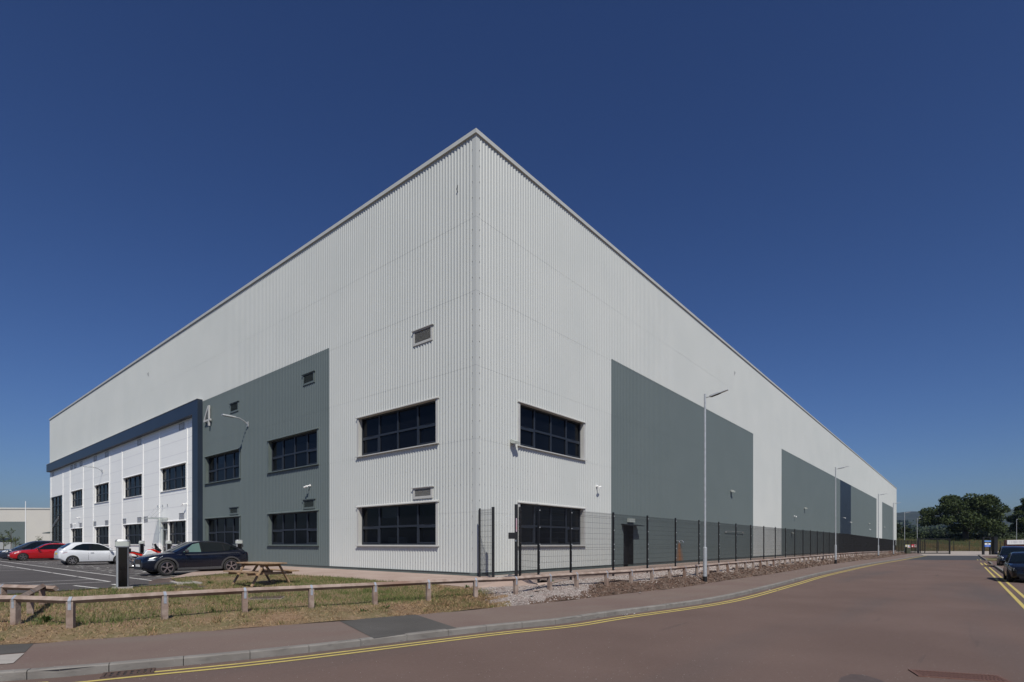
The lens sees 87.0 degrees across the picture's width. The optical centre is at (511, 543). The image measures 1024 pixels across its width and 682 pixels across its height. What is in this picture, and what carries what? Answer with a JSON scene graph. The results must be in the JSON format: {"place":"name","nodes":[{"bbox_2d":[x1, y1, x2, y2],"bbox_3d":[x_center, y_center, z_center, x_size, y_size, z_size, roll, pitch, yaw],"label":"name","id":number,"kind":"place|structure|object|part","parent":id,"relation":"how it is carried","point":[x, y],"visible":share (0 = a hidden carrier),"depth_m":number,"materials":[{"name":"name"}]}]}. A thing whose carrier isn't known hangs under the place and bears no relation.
{"place":"outdoors","nodes":[
{"label":"outdoors","id":0,"kind":"place"},
{"bbox_2d":[0,550,198,593],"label":"car park","id":1,"kind":"structure","parent":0,"point":[28,575],"depth_m":23.63,"materials":[{"name":"grey asphalt"}]},
{"bbox_2d":[0,534,8,549],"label":"sapling","id":2,"kind":"object","parent":1,"relation":"on","point":[3,537],"visible":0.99,"depth_m":89.96,"materials":[{"name":"green plant"}]},
{"bbox_2d":[4,528,16,546],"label":"sapling","id":3,"kind":"object","parent":1,"relation":"on","point":[9,540],"visible":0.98,"depth_m":91.92,"materials":[{"name":"green plant"}]},
{"bbox_2d":[25,501,25,542],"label":"flagpole","id":4,"kind":"object","parent":1,"relation":"on","point":[25,521],"visible":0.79,"depth_m":124.93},
{"bbox_2d":[0,541,61,559],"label":"parked people carrier","id":5,"kind":"object","parent":1,"relation":"on","point":[24,546],"visible":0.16,"depth_m":46.29,"materials":[{"name":"grey paint"}]},
{"bbox_2d":[25,542,35,547],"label":"side window","id":6,"kind":"structure","parent":5,"relation":"in","point":[32,545],"depth_m":46.53,"materials":[{"name":"black glass"}]},
{"bbox_2d":[37,542,49,545],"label":"side window","id":7,"kind":"structure","parent":5,"relation":"in","point":[38,543],"depth_m":47.06,"materials":[{"name":"black glass"}]},
{"bbox_2d":[7,543,64,560],"bbox_3d":[-39.652,0.650,45.628,2.230,1.460,4.344,0,0,40],"label":"parked hatchback","id":8,"kind":"object","parent":1,"relation":"on","point":[45,551],"visible":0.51,"depth_m":44.78,"materials":[{"name":"red paint"}]},
{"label":"side window","id":9,"kind":"part","parent":8,"relation":"part of","materials":[{"name":"black glass"}]},
{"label":"side window","id":10,"kind":"part","parent":8,"relation":"part of","materials":[{"name":"black glass"}]},
{"bbox_2d":[54,542,131,564],"bbox_3d":[-28.313,0.623,36.569,2.225,1.514,4.044,0,0,40],"label":"parked hatchback","id":11,"kind":"object","parent":1,"relation":"on","point":[74,553],"visible":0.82,"depth_m":35.56,"materials":[{"name":"white paint"}]},
{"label":"side window","id":12,"kind":"part","parent":11,"relation":"part of","materials":[{"name":"black glass"}]},
{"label":"side window","id":13,"kind":"part","parent":11,"relation":"part of","materials":[{"name":"black glass"}]},
{"bbox_2d":[2,559,190,589],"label":"bay markings","id":14,"kind":"object","parent":1,"relation":"on","point":[80,571],"visible":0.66,"depth_m":25.14,"materials":[{"name":"white paint"}]},
{"bbox_2d":[112,540,132,588],"bbox_3d":[-12.395,0.645,17.174,0.540,1.570,0.460,0,0,-33],"label":"charging post","id":15,"kind":"object","parent":1,"relation":"on","point":[123,550],"visible":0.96,"depth_m":17.06,"materials":[{"name":"metal"}]},
{"bbox_2d":[129,544,161,567],"bbox_3d":[-21.235,0.665,31.231,2.269,1.426,0.960,0,0,-44],"label":"motorcycle","id":16,"kind":"object","parent":1,"relation":"on","point":[156,549],"visible":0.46,"depth_m":31.08,"materials":[{"name":"metal"}]},
{"bbox_2d":[133,541,247,575],"bbox_3d":[-14.788,0.611,25.042,2.305,1.539,4.424,0,0,40],"label":"parked crossover","id":17,"kind":"object","parent":1,"relation":"on","point":[203,555],"visible":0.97,"depth_m":24.39,"materials":[{"name":"blue paint"}]},
{"bbox_2d":[184,543,200,551],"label":"side window","id":18,"kind":"structure","parent":17,"relation":"in","point":[194,547],"depth_m":24.38,"materials":[{"name":"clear glass"}]},
{"bbox_2d":[200,543,223,551],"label":"side window","id":19,"kind":"structure","parent":17,"relation":"in","point":[206,547],"depth_m":24.92,"materials":[{"name":"black glass"}]},
{"bbox_2d":[223,544,235,550],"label":"side window","id":20,"kind":"structure","parent":17,"relation":"in","point":[227,547],"depth_m":25.49,"materials":[{"name":"black glass"}]},
{"bbox_2d":[0,553,904,644],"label":"verge","id":21,"kind":"structure","parent":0,"point":[168,623],"depth_m":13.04,"materials":[{"name":"green plant"}]},
{"bbox_2d":[0,584,58,594],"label":"timber back rail","id":22,"kind":"object","parent":21,"relation":"on","point":[4,588],"visible":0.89,"depth_m":13.45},
{"bbox_2d":[20,584,45,613],"bbox_3d":[-10.602,1.311,11.903,0.142,0.683,3.328,0,0,-34],"label":"timber return rail","id":23,"kind":"object","parent":21,"relation":"on","point":[30,605],"visible":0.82,"depth_m":11.78,"materials":[{"name":"brown wood"}]},
{"bbox_2d":[34,614,53,621],"bbox_3d":[-9.209,1.452,10.634,0.335,0.168,0.362,0,0,0],"label":"weed","id":24,"kind":"object","parent":21,"relation":"on","point":[44,617],"visible":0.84,"depth_m":10.57,"materials":[{"name":"green plant"}]},
{"bbox_2d":[170,580,200,584],"bbox_3d":[-12.299,1.462,19.792,3.188,0.235,0.763,0,0,44],"label":"concrete haunch","id":25,"kind":"object","parent":21,"relation":"on","point":[174,582],"visible":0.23,"depth_m":18.85,"materials":[{"name":"grey concrete"}]},
{"bbox_2d":[223,562,298,586],"bbox_3d":[-8.750,1.035,18.850,1.800,0.790,1.760,0,0,36],"label":"picnic table","id":26,"kind":"object","parent":21,"relation":"on","point":[267,571],"visible":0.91,"depth_m":18.66,"materials":[{"name":"brown wood"}]},
{"bbox_2d":[248,596,284,599],"bbox_3d":[-6.748,1.516,14.870,0.850,0.112,0.700,0,0,-15],"label":"inspection cover","id":27,"kind":"object","parent":21,"relation":"on","point":[266,597],"visible":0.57,"depth_m":14.72,"materials":[{"name":"metal"}]},
{"bbox_2d":[0,551,895,628],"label":"timber knee rail","id":28,"kind":"object","parent":21,"relation":"on","point":[15,601],"visible":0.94,"depth_m":13.22,"materials":[{"name":"brown wood"}]},
{"bbox_2d":[464,553,874,606],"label":"gravel","id":29,"kind":"structure","parent":21,"relation":"on","point":[679,572],"depth_m":19.67,"materials":[{"name":"grey gravel"}]},
{"bbox_2d":[703,389,727,581],"bbox_3d":[8.802,-2.400,23.362,1.071,8.395,0.220,0,0,38],"label":"street lamp","id":30,"kind":"object","parent":21,"relation":"on","point":[705,547],"visible":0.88,"depth_m":23.59,"materials":[{"name":"metal"}]},
{"bbox_2d":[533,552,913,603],"bbox_3d":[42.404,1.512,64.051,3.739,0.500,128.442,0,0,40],"label":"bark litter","id":31,"kind":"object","parent":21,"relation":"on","point":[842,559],"visible":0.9,"depth_m":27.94,"materials":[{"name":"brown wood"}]},
{"bbox_2d":[537,505,916,584],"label":"security fence","id":32,"kind":"object","parent":21,"relation":"on","point":[847,543],"visible":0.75,"depth_m":26.73,"materials":[{"name":"metal"}]},
{"bbox_2d":[518,505,536,575],"bbox_3d":[0.552,-0.060,18.158,0.046,2.500,1.636,0,0,-24],"label":"return fence","id":33,"kind":"object","parent":32,"relation":"attached to","point":[529,523],"visible":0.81,"depth_m":18.40,"materials":[{"name":"black metal"}]},
{"bbox_2d":[834,466,847,563],"bbox_3d":[28.283,-2.458,46.298,1.071,8.395,0.220,0,0,38],"label":"street lamp","id":34,"kind":"object","parent":21,"relation":"on","point":[835,553],"visible":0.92,"depth_m":46.54,"materials":[{"name":"metal"}]},
{"bbox_2d":[878,493,886,555],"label":"street lamp","id":35,"kind":"object","parent":21,"relation":"on","point":[878,523],"visible":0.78,"depth_m":70.19,"materials":[{"name":"metal"}]},
{"bbox_2d":[893,502,900,554],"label":"street lamp","id":36,"kind":"object","parent":21,"relation":"on","point":[893,527],"visible":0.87,"depth_m":84.50,"materials":[{"name":"metal"}]},
{"bbox_2d":[904,512,907,551],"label":"street lamp","id":37,"kind":"object","parent":21,"relation":"on","point":[904,531],"visible":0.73,"depth_m":107.21,"materials":[{"name":"metal"}]},
{"bbox_2d":[0,553,921,669],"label":"pavement","id":38,"kind":"structure","parent":0,"point":[67,653],"depth_m":10.50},
{"bbox_2d":[0,653,23,663],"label":"tactile slab","id":39,"kind":"structure","parent":38,"relation":"on","point":[10,658],"depth_m":8.06,"materials":[{"name":"concrete"}]},
{"bbox_2d":[0,643,33,653],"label":"pavement patch","id":40,"kind":"object","parent":38,"relation":"on","point":[11,648],"visible":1,"depth_m":8.79,"materials":[{"name":"concrete"}]},
{"bbox_2d":[341,614,455,637],"bbox_3d":[-2.434,1.709,11.439,1.830,0.030,2.523,0,0,-32],"label":"pavement patch","id":41,"kind":"object","parent":38,"relation":"on","point":[385,626],"visible":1,"depth_m":11.34,"materials":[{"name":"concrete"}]},
{"bbox_2d":[905,548,910,553],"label":"utility cabinet","id":42,"kind":"object","parent":38,"relation":"on","point":[907,550],"visible":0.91,"depth_m":93.80,"materials":[{"name":"metal"}]},
{"bbox_2d":[130,553,846,590],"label":"building path","id":43,"kind":"structure","parent":0,"point":[384,575],"depth_m":22.11,"materials":[{"name":"beige concrete"}]},
{"bbox_2d":[138,541,144,552],"bbox_3d":[-29.525,0.575,43.000,0.540,1.650,0.460,0,0,-38],"label":"charging post","id":44,"kind":"object","parent":43,"relation":"on","point":[141,546],"visible":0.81,"depth_m":42.88,"materials":[{"name":"metal"}]},
{"bbox_2d":[165,541,171,549],"bbox_3d":[-25.463,0.575,40.000,0.540,1.650,0.460,0,0,-38],"label":"charging post","id":45,"kind":"object","parent":43,"relation":"on","point":[168,544],"visible":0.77,"depth_m":39.88,"materials":[{"name":"metal"}]},
{"bbox_2d":[235,540,242,548],"bbox_3d":[-16.346,0.575,32.300,0.540,1.650,0.460,0,0,-38],"label":"charging post","id":46,"kind":"object","parent":43,"relation":"on","point":[239,543],"visible":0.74,"depth_m":32.18,"materials":[{"name":"metal"}]},
{"bbox_2d":[478,508,491,576],"bbox_3d":[-1.094,0.100,20.369,0.229,2.900,1.065,0,0,-31],"label":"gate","id":47,"kind":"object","parent":43,"relation":"on","point":[480,553],"visible":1,"depth_m":20.38,"materials":[{"name":"black metal"}]},
{"bbox_2d":[495,575,513,576],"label":"gate slab","id":48,"kind":"structure","parent":43,"relation":"on","point":[505,576],"depth_m":20.65,"materials":[{"name":"concrete"}]},
{"bbox_2d":[492,504,520,576],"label":"pedestrian gate","id":49,"kind":"structure","parent":48,"relation":"on","point":[514,535],"depth_m":18.95,"materials":[{"name":"black metal"}]},
{"bbox_2d":[0,542,1003,665],"bbox_3d":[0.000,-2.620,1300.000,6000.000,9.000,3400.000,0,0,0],"label":"ground","id":50,"kind":"structure","parent":0,"point":[478,608],"depth_m":28.57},
{"bbox_2d":[0,508,49,548],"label":"distant warehouse","id":51,"kind":"structure","parent":50,"relation":"on","point":[37,522],"depth_m":150.00,"materials":[{"name":"grey metal"}]},
{"bbox_2d":[0,555,922,681],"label":"kerb","id":52,"kind":"structure","parent":50,"relation":"on","point":[47,672],"depth_m":9.36,"materials":[{"name":"concrete"}]},
{"bbox_2d":[43,128,896,575],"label":"warehouse","id":53,"kind":"structure","parent":50,"relation":"on","point":[415,370],"depth_m":28.41,"materials":[{"name":"grey metal"}]},
{"bbox_2d":[70,488,82,507],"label":"window","id":54,"kind":"structure","parent":53,"relation":"in","point":[76,495],"depth_m":61.32,"materials":[{"name":"black glass"}]},
{"bbox_2d":[70,527,82,542],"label":"window","id":55,"kind":"structure","parent":53,"relation":"in","point":[76,533],"depth_m":61.37,"materials":[{"name":"black glass"}]},
{"bbox_2d":[94,481,108,503],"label":"window","id":56,"kind":"structure","parent":53,"relation":"in","point":[102,489],"depth_m":54.62,"materials":[{"name":"black glass"}]},
{"bbox_2d":[94,525,108,544],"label":"window","id":57,"kind":"structure","parent":53,"relation":"in","point":[101,532],"depth_m":54.64,"materials":[{"name":"black glass"}]},
{"bbox_2d":[122,473,141,498],"bbox_3d":[-33.648,-5.133,47.951,5.250,1.975,0.292,0,0,40],"label":"window","id":58,"kind":"structure","parent":53,"relation":"in","point":[132,485],"depth_m":48.33,"materials":[{"name":"black glass"}]},
{"bbox_2d":[123,522,141,544],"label":"window","id":59,"kind":"structure","parent":53,"relation":"in","point":[132,532],"depth_m":48.31,"materials":[{"name":"black glass"}]},
{"bbox_2d":[161,522,167,552],"bbox_3d":[-27.503,-0.285,42.882,1.600,2.930,0.240,0,0,40],"label":"door","id":60,"kind":"structure","parent":53,"relation":"in","point":[164,525],"depth_m":43.33,"materials":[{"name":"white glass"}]},
{"bbox_2d":[160,461,185,491],"bbox_3d":[-26.111,-5.133,41.661,5.400,1.975,0.292,0,0,40],"label":"window","id":61,"kind":"structure","parent":53,"relation":"in","point":[173,477],"depth_m":41.89,"materials":[{"name":"black glass"}]},
{"bbox_2d":[167,519,185,544],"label":"window","id":62,"kind":"structure","parent":53,"relation":"in","point":[176,528],"depth_m":41.49,"materials":[{"name":"black glass"}]},
{"bbox_2d":[204,515,240,545],"bbox_3d":[-19.197,-0.873,35.861,5.570,1.955,0.338,0,0,40],"label":"window","id":63,"kind":"structure","parent":53,"relation":"in","point":[226,529],"depth_m":36.15,"materials":[{"name":"glass"}]},
{"bbox_2d":[204,447,240,483],"bbox_3d":[-19.197,-5.133,35.861,5.570,1.975,0.338,0,0,40],"label":"window","id":64,"kind":"structure","parent":53,"relation":"in","point":[222,466],"depth_m":36.16,"materials":[{"name":"glass"}]},
{"bbox_2d":[266,509,318,545],"bbox_3d":[-12.168,-0.873,29.994,5.620,1.955,0.338,0,0,40],"label":"window","id":65,"kind":"structure","parent":53,"relation":"in","point":[298,527],"depth_m":30.08,"materials":[{"name":"glass"}]},
{"bbox_2d":[266,427,318,472],"bbox_3d":[-12.168,-5.133,29.994,5.620,1.975,0.338,0,0,40],"label":"window","id":66,"kind":"structure","parent":53,"relation":"in","point":[300,449],"depth_m":30.08,"materials":[{"name":"glass"}]},
{"bbox_2d":[355,499,438,546],"bbox_3d":[-5.192,-0.873,24.172,5.790,1.955,0.338,0,0,40],"label":"window","id":67,"kind":"structure","parent":53,"relation":"in","point":[415,523],"depth_m":24.21,"materials":[{"name":"black glass"}]},
{"bbox_2d":[355,396,445,457],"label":"window","id":68,"kind":"structure","parent":53,"relation":"in","point":[412,425],"depth_m":24.20,"materials":[{"name":"black glass"}]},
{"bbox_2d":[513,400,586,460],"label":"window","id":69,"kind":"structure","parent":53,"relation":"in","point":[540,429],"depth_m":24.97,"materials":[{"name":"black glass"}]},
{"bbox_2d":[517,501,586,545],"bbox_3d":[1.875,-0.873,24.942,0.338,1.955,5.340,0,0,40],"label":"window","id":70,"kind":"structure","parent":53,"relation":"in","point":[546,515],"depth_m":25.15,"materials":[{"name":"black glass"}]},
{"bbox_2d":[621,524,637,564],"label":"door","id":71,"kind":"structure","parent":53,"relation":"in","point":[631,525],"depth_m":30.93,"materials":[{"name":"black metal"}]},
{"bbox_2d":[897,524,911,534],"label":"hedgerow tree","id":72,"kind":"object","parent":50,"relation":"on","point":[901,530],"visible":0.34,"depth_m":204.53,"materials":[{"name":"green plant"}]},
{"bbox_2d":[911,531,929,536],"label":"hedgerow tree","id":73,"kind":"object","parent":50,"relation":"on","point":[926,533],"visible":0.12,"depth_m":299.17,"materials":[{"name":"green plant"}]},
{"bbox_2d":[932,531,944,536],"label":"hedgerow tree","id":74,"kind":"object","parent":50,"relation":"on","point":[939,534],"visible":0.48,"depth_m":338.45,"materials":[{"name":"green plant"}]},
{"bbox_2d":[936,530,957,534],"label":"hedgerow tree","id":75,"kind":"object","parent":50,"relation":"on","point":[945,532],"visible":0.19,"depth_m":379.65,"materials":[{"name":"green plant"}]},
{"bbox_2d":[906,541,1000,550],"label":"fence","id":76,"kind":"object","parent":50,"relation":"on","point":[956,545],"visible":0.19,"depth_m":139.20,"materials":[{"name":"black metal"}]},
{"bbox_2d":[896,537,1023,550],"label":"rough grass","id":77,"kind":"structure","parent":50,"relation":"on","point":[962,542],"depth_m":156.08,"materials":[{"name":"green plant"}]},
{"bbox_2d":[897,533,1023,539],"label":"undergrowth","id":78,"kind":"object","parent":50,"relation":"on","point":[959,535],"visible":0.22,"depth_m":173.46,"materials":[{"name":"green plant"}]},
{"bbox_2d":[916,493,1010,539],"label":"oak tree","id":79,"kind":"object","parent":50,"relation":"on","point":[974,508],"visible":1,"depth_m":166.88,"materials":[{"name":"green plant"}]},
{"bbox_2d":[979,530,1001,535],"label":"hedgerow tree","id":80,"kind":"object","parent":50,"relation":"on","point":[984,532],"visible":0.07,"depth_m":317.95,"materials":[{"name":"green plant"}]},
{"bbox_2d":[990,530,1001,536],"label":"hedgerow tree","id":81,"kind":"object","parent":50,"relation":"on","point":[997,534],"visible":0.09,"depth_m":239.72,"materials":[{"name":"green plant"}]},
{"bbox_2d":[1001,527,1022,537],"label":"hedgerow tree","id":82,"kind":"object","parent":50,"relation":"on","point":[1010,532],"visible":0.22,"depth_m":213.65,"materials":[{"name":"green plant"}]},
{"bbox_2d":[1006,497,1023,532],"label":"oak tree","id":83,"kind":"object","parent":50,"relation":"on","point":[1018,513],"visible":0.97,"depth_m":190.44,"materials":[{"name":"green plant"}]},
{"bbox_2d":[0,0,1023,512],"label":"sky","id":84,"kind":"structure","parent":0,"point":[834,189],"materials":[{"name":"blue"}]},
{"bbox_2d":[3,556,1023,681],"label":"road","id":85,"kind":"structure","parent":0,"point":[964,616],"depth_m":9.83,"materials":[{"name":"asphalt"}]},
{"bbox_2d":[100,667,155,678],"bbox_3d":[-5.478,1.842,7.710,0.620,0.016,0.340,0,0,-30],"label":"drain grate","id":86,"kind":"object","parent":85,"relation":"on","point":[126,673],"visible":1,"depth_m":7.70,"materials":[{"name":"metal"}]},
{"bbox_2d":[80,555,1023,681],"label":"yellow lines","id":87,"kind":"object","parent":85,"relation":"on","point":[1021,604],"visible":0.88,"depth_m":10.87,"materials":[{"name":"paint"}]},
{"bbox_2d":[838,674,883,681],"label":"road stain","id":88,"kind":"object","parent":85,"relation":"on","point":[855,678],"visible":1,"depth_m":7.35,"materials":[{"name":"asphalt"}]},
{"bbox_2d":[907,556,983,559],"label":"road resurfaced patch","id":89,"kind":"object","parent":85,"relation":"on","point":[949,558],"visible":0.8,"depth_m":68.68,"materials":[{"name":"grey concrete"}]},
{"bbox_2d":[908,669,1011,681],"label":"drain grate","id":90,"kind":"object","parent":85,"relation":"on","point":[960,676],"visible":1,"depth_m":7.52,"materials":[{"name":"black metal"}]},
{"bbox_2d":[978,555,1002,572],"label":"kerb","id":91,"kind":"structure","parent":85,"relation":"on","point":[997,567],"depth_m":43.43,"materials":[{"name":"concrete"}]},
{"bbox_2d":[897,509,1013,526],"bbox_3d":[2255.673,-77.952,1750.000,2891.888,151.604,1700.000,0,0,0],"label":"hills","id":92,"kind":"structure","parent":0,"point":[911,516],"depth_m":2035.56,"materials":[{"name":"green plant"}]},
{"bbox_2d":[897,520,1008,534],"bbox_3d":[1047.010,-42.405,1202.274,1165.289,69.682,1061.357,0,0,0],"label":"woods","id":93,"kind":"object","parent":92,"relation":"on","point":[917,528],"visible":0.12,"depth_m":1268.64,"materials":[{"name":"green plant"}]},
{"bbox_2d":[912,551,998,555],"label":"concrete apron","id":94,"kind":"object","parent":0,"point":[965,553],"visible":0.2,"depth_m":104.71,"materials":[{"name":"grey concrete"}]},
{"bbox_2d":[917,538,919,553],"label":"gate post","id":95,"kind":"object","parent":94,"relation":"on","point":[918,545],"visible":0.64,"depth_m":97.88,"materials":[{"name":"black metal"}]},
{"bbox_2d":[920,539,950,553],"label":"vehicle gate","id":96,"kind":"structure","parent":94,"relation":"on","point":[944,546],"depth_m":98.00,"materials":[{"name":"black metal"}]},
{"bbox_2d":[982,537,990,554],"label":"sign frame","id":97,"kind":"object","parent":94,"relation":"on","point":[984,544],"visible":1,"depth_m":92.90,"materials":[{"name":"blue"}]},
{"bbox_2d":[991,537,997,554],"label":"gate column","id":98,"kind":"structure","parent":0,"point":[994,544],"depth_m":92.70,"materials":[{"name":"black metal"}]},
{"bbox_2d":[990,561,1023,584],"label":"side parking surface","id":99,"kind":"object","parent":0,"point":[1019,581],"depth_m":27.46,"materials":[{"name":"grey asphalt"}]},
{"bbox_2d":[986,558,996,560],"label":"grass island","id":100,"kind":"structure","parent":99,"relation":"on","point":[991,559],"depth_m":60.91,"materials":[{"name":"green plant"}]},
{"bbox_2d":[994,546,1023,565],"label":"parked people carrier","id":101,"kind":"object","parent":99,"relation":"on","point":[1004,552],"visible":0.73,"depth_m":43.39,"materials":[{"name":"paint"}]},
{"bbox_2d":[1000,552,1023,581],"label":"parked hatchback","id":102,"kind":"object","parent":99,"relation":"on","point":[1013,568],"visible":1,"depth_m":26.35,"materials":[{"name":"blue paint"}]},
{"bbox_2d":[1004,540,1023,545],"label":"banner trailer","id":103,"kind":"object","parent":99,"relation":"on","point":[1013,542],"visible":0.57,"depth_m":63.83,"materials":[{"name":"grey"}]}
]}

